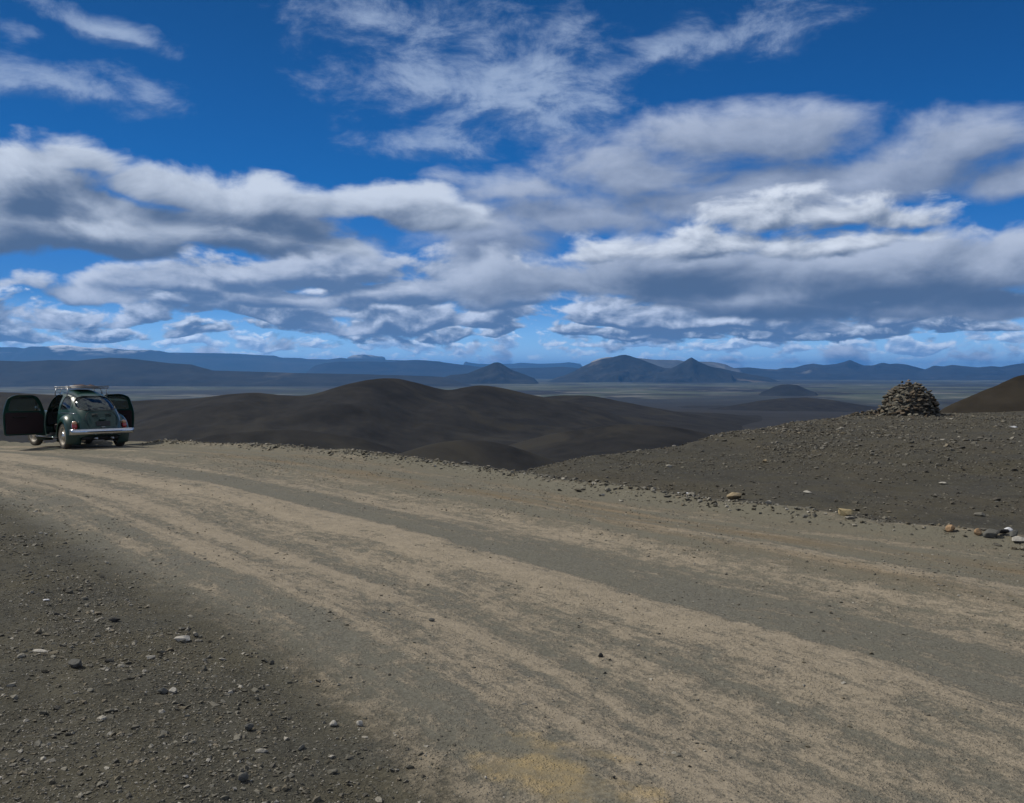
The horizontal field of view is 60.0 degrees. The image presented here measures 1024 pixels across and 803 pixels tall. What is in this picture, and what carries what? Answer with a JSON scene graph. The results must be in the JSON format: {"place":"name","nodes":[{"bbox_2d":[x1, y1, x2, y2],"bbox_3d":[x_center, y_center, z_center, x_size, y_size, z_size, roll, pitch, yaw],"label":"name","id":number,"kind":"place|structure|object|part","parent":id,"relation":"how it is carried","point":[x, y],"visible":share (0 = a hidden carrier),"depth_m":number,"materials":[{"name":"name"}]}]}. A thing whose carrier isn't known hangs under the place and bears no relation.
{"place":"outdoors","nodes":[
{"label":"outdoors","id":0,"kind":"place"},
{"bbox_2d":[0,345,439,372],"bbox_3d":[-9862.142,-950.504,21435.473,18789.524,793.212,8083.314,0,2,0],"label":"mountains","id":1,"kind":"structure","parent":0,"point":[236,362],"depth_m":20362.84,"materials":[{"name":"blue stone"}]},
{"bbox_2d":[0,358,470,386],"bbox_3d":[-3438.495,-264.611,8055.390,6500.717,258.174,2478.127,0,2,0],"label":"dark plateau ridge","id":2,"kind":"structure","parent":0,"point":[115,372],"depth_m":7476.45,"materials":[{"name":"stone"}]},
{"bbox_2d":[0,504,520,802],"bbox_3d":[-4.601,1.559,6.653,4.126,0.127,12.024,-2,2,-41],"label":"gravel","id":3,"kind":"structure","parent":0,"point":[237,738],"depth_m":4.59,"materials":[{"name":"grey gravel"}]},
{"bbox_2d":[194,429,402,453],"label":"dark hills","id":4,"kind":"structure","parent":0,"point":[312,439],"depth_m":486.82,"materials":[{"name":"grey soil"}]},
{"bbox_2d":[0,378,640,451],"bbox_3d":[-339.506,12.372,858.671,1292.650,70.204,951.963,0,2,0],"label":"dark hills","id":5,"kind":"structure","parent":0,"point":[401,415],"depth_m":731.95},
{"bbox_2d":[347,355,385,359],"bbox_3d":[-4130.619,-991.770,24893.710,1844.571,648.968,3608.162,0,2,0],"label":"table mountain","id":6,"kind":"structure","parent":0,"point":[366,357],"depth_m":24706.57,"materials":[{"name":"blue stone"}]},
{"bbox_2d":[307,360,578,378],"bbox_3d":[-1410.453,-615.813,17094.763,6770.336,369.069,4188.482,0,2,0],"label":"long dark ridge","id":7,"kind":"structure","parent":0,"point":[422,368],"depth_m":16371.44,"materials":[{"name":"blue stone"}]},
{"bbox_2d":[399,440,557,470],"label":"dark hills","id":8,"kind":"structure","parent":0,"point":[492,454],"depth_m":457.48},
{"bbox_2d":[446,362,538,383],"bbox_3d":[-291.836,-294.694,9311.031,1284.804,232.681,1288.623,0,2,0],"label":"cone mountain","id":9,"kind":"structure","parent":0,"point":[496,373],"depth_m":9068.64,"materials":[{"name":"blue stone"}]},
{"bbox_2d":[0,441,1023,802],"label":"road","id":10,"kind":"structure","parent":0,"point":[306,535],"depth_m":6.58,"materials":[{"name":"beige gravel"}]},
{"bbox_2d":[3,389,133,448],"bbox_3d":[-11.662,0.433,23.389,3.068,1.497,4.151,-1,1,-44],"label":"parked car","id":11,"kind":"object","parent":10,"relation":"on","point":[76,416],"visible":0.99,"depth_m":22.54,"materials":[{"name":"green paint"}]},
{"bbox_3d":[-12.605,0.348,22.887,0.450,1.050,1.036,1,2,36],"label":"door","id":12,"kind":"part","parent":11,"relation":"part of","materials":[{"name":"green paint"}]},
{"bbox_3d":[-11.247,0.037,22.458,0.210,0.355,0.525,-1,1,-44],"label":"quarter window","id":13,"kind":"part","parent":11,"relation":"part of","materials":[{"name":"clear glass"}]},
{"bbox_2d":[54,386,107,396],"bbox_3d":[-11.272,-0.256,23.209,1.064,0.294,1.224,-1,1,-44],"label":"roof rack","id":14,"kind":"object","parent":11,"relation":"attached to","point":[95,387],"visible":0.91,"depth_m":22.89,"materials":[{"name":"silver metal"}]},
{"bbox_2d":[67,384,93,387],"bbox_3d":[-11.246,-0.399,23.206,0.560,0.098,0.800,-1,1,-44],"label":"luggage bundle","id":15,"kind":"object","parent":14,"relation":"on","point":[80,385],"visible":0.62,"depth_m":22.95,"materials":[{"name":"fabric"}]},
{"bbox_3d":[-10.561,0.040,22.479,0.942,0.369,0.636,-1,1,-44],"label":"rear window","id":16,"kind":"part","parent":11,"relation":"part of","materials":[{"name":"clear glass"}]},
{"bbox_3d":[-10.829,0.315,24.117,1.036,1.051,0.251,0,2,4],"label":"door","id":17,"kind":"part","parent":11,"relation":"part of","materials":[{"name":"green paint"}]},
{"bbox_2d":[0,379,1023,802],"bbox_3d":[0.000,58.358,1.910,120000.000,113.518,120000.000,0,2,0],"label":"ground","id":18,"kind":"structure","parent":0,"point":[430,785],"depth_m":6.85,"materials":[{"name":"grey gravel"}]},
{"bbox_2d":[17,653,25,657],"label":"stone","id":19,"kind":"object","parent":18,"relation":"on","point":[21,655],"visible":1,"depth_m":5.48,"materials":[{"name":"grey stone"}]},
{"bbox_2d":[33,649,47,651],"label":"rock","id":20,"kind":"object","parent":18,"relation":"on","point":[38,650],"visible":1,"depth_m":5.62,"materials":[{"name":"white stone"}]},
{"bbox_2d":[39,710,46,714],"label":"stone","id":21,"kind":"object","parent":18,"relation":"on","point":[43,712],"visible":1,"depth_m":4.55,"materials":[{"name":"grey stone"}]},
{"bbox_2d":[68,659,81,667],"bbox_3d":[-2.624,1.574,5.324,0.086,0.063,0.079,0,2,-14],"label":"rock","id":22,"kind":"object","parent":18,"relation":"on","point":[74,663],"visible":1,"depth_m":5.31,"materials":[{"name":"grey stone"}]},
{"bbox_2d":[104,658,113,662],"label":"stone","id":23,"kind":"object","parent":18,"relation":"on","point":[107,660],"visible":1,"depth_m":5.44,"materials":[{"name":"grey stone"}]},
{"bbox_2d":[108,617,120,621],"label":"rock","id":24,"kind":"object","parent":18,"relation":"on","point":[113,619],"visible":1,"depth_m":6.31,"materials":[{"name":"grey stone"}]},
{"bbox_2d":[157,687,168,693],"bbox_3d":[-1.936,1.605,4.919,0.052,0.040,0.049,1,2,16],"label":"rock","id":25,"kind":"object","parent":18,"relation":"on","point":[163,690],"visible":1,"depth_m":4.90,"materials":[{"name":"grey stone"}]},
{"bbox_2d":[169,687,176,693],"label":"rock","id":26,"kind":"object","parent":18,"relation":"on","point":[173,690],"visible":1,"depth_m":4.92,"materials":[{"name":"grey stone"}]},
{"bbox_2d":[174,635,189,641],"bbox_3d":[-2.201,1.581,5.913,0.100,0.040,0.080,-1,2,-27],"label":"rock","id":27,"kind":"object","parent":18,"relation":"on","point":[179,638],"visible":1,"depth_m":5.90,"materials":[{"name":"grey stone"}]},
{"bbox_2d":[238,772,247,781],"bbox_3d":[-1.155,1.616,3.811,0.033,0.041,0.042,1,2,20],"label":"rock","id":28,"kind":"object","parent":18,"relation":"on","point":[242,777],"visible":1,"depth_m":3.80,"materials":[{"name":"grey stone"}]},
{"bbox_2d":[245,723,253,730],"bbox_3d":[-1.310,1.619,4.416,0.045,0.040,0.049,1,2,18],"label":"rock","id":29,"kind":"object","parent":18,"relation":"on","point":[249,727],"visible":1,"depth_m":4.40,"materials":[{"name":"grey stone"}]},
{"bbox_2d":[255,749,267,752],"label":"stone","id":30,"kind":"object","parent":18,"relation":"on","point":[261,750],"visible":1,"depth_m":4.10,"materials":[{"name":"grey stone"}]},
{"bbox_2d":[330,720,336,725],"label":"rock","id":31,"kind":"object","parent":18,"relation":"on","point":[333,722],"visible":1,"depth_m":4.50,"materials":[{"name":"grey stone"}]},
{"bbox_2d":[356,720,362,725],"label":"rock","id":32,"kind":"object","parent":18,"relation":"on","point":[359,722],"visible":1,"depth_m":4.50,"materials":[{"name":"grey stone"}]},
{"bbox_2d":[727,492,741,499],"bbox_3d":[3.588,1.537,14.341,0.250,0.138,0.200,0,2,-8],"label":"rock","id":33,"kind":"object","parent":18,"relation":"on","point":[732,495],"visible":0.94,"depth_m":14.29,"materials":[{"name":"beige stone"}]},
{"bbox_2d":[838,508,853,515],"bbox_3d":[4.053,1.337,10.751,0.203,0.098,0.119,1,2,27],"label":"rock","id":34,"kind":"object","parent":18,"relation":"on","point":[844,512],"visible":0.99,"depth_m":10.72,"materials":[{"name":"beige stone"}]},
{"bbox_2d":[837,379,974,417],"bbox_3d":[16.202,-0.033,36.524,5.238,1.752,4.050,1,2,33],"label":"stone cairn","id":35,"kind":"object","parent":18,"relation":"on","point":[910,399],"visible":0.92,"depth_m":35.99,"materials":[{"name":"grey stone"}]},
{"bbox_2d":[945,525,954,531],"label":"rock","id":36,"kind":"object","parent":18,"relation":"on","point":[949,528],"visible":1,"depth_m":9.69,"materials":[{"name":"brown stone"}]},
{"bbox_2d":[974,528,981,535],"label":"rock","id":37,"kind":"object","parent":18,"relation":"on","point":[978,531],"visible":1,"depth_m":9.50,"materials":[{"name":"brown stone"}]},
{"bbox_2d":[973,512,985,515],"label":"stone","id":38,"kind":"object","parent":18,"relation":"on","point":[979,514],"visible":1,"depth_m":12.50,"materials":[{"name":"grey stone"}]},
{"bbox_2d":[983,529,999,537],"bbox_3d":[5.099,1.402,9.422,0.173,0.098,0.105,1,2,33],"label":"rock","id":39,"kind":"object","parent":18,"relation":"on","point":[990,533],"visible":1,"depth_m":9.40,"materials":[{"name":"grey stone"}]},
{"bbox_2d":[998,529,1009,533],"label":"rock","id":40,"kind":"object","parent":18,"relation":"on","point":[1003,531],"visible":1,"depth_m":9.40,"materials":[{"name":"black stone"}]},
{"bbox_2d":[1009,530,1017,536],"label":"rock","id":41,"kind":"object","parent":18,"relation":"on","point":[1013,533],"visible":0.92,"depth_m":9.30,"materials":[{"name":"grey stone"}]},
{"bbox_2d":[1012,536,1023,541],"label":"rock","id":42,"kind":"object","parent":18,"relation":"on","point":[1017,539],"visible":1,"depth_m":9.21,"materials":[{"name":"white stone"}]},
{"bbox_2d":[0,0,1023,368],"label":"sky","id":43,"kind":"structure","parent":0,"point":[762,184],"materials":[{"name":"blue"}]},
{"bbox_2d":[463,362,581,367],"bbox_3d":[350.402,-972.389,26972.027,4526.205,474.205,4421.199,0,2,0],"label":"mountains","id":44,"kind":"structure","parent":0,"point":[534,365],"depth_m":26641.04,"materials":[{"name":"blue stone"}]},
{"bbox_2d":[49,412,1023,531],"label":"gravel","id":45,"kind":"structure","parent":0,"point":[1005,419],"depth_m":21.13,"materials":[{"name":"grey gravel"}]},
{"bbox_2d":[139,438,1023,555],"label":"gravel","id":46,"kind":"structure","parent":0,"point":[714,501],"depth_m":13.68,"materials":[{"name":"grey gravel"}]},
{"bbox_2d":[509,424,714,461],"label":"dark hills","id":47,"kind":"structure","parent":0,"point":[599,440],"depth_m":587.93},
{"bbox_2d":[545,395,761,433],"bbox_3d":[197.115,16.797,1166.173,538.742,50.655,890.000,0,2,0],"label":"dark hills","id":48,"kind":"structure","parent":0,"point":[714,423],"depth_m":1072.35,"materials":[{"name":"grey soil"}]},
{"bbox_2d":[547,355,780,382],"bbox_3d":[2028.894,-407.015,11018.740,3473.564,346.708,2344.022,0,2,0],"label":"twin peak mountain","id":49,"kind":"structure","parent":0,"point":[623,368],"depth_m":10615.49,"materials":[{"name":"blue stone"}]},
{"bbox_2d":[591,357,742,372],"bbox_3d":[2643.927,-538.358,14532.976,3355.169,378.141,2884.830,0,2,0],"label":"pale back ridge","id":50,"kind":"structure","parent":0,"point":[667,363],"depth_m":14280.53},
{"bbox_2d":[652,358,735,382],"bbox_3d":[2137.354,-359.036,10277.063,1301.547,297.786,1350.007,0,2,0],"label":"sharp peak","id":51,"kind":"structure","parent":0,"point":[691,370],"depth_m":10013.57,"materials":[{"name":"blue stone"}]},
{"bbox_2d":[678,397,879,411],"bbox_3d":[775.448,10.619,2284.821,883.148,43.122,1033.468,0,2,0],"label":"hill","id":52,"kind":"structure","parent":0,"point":[801,404],"depth_m":2173.32,"materials":[{"name":"grey soil"}]},
{"bbox_2d":[759,384,817,395],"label":"crater hill","id":53,"kind":"structure","parent":0,"point":[788,390],"depth_m":4426.69,"materials":[{"name":"stone"}]},
{"bbox_2d":[736,360,1023,379],"bbox_3d":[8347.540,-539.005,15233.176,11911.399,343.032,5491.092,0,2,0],"label":"mountain range","id":54,"kind":"structure","parent":0,"point":[849,370],"depth_m":14351.72,"materials":[{"name":"blue stone"}]},
{"bbox_2d":[940,375,1023,412],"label":"brown hill","id":55,"kind":"structure","parent":0,"point":[1007,396],"depth_m":179.24,"materials":[{"name":"brown soil"}]}
]}

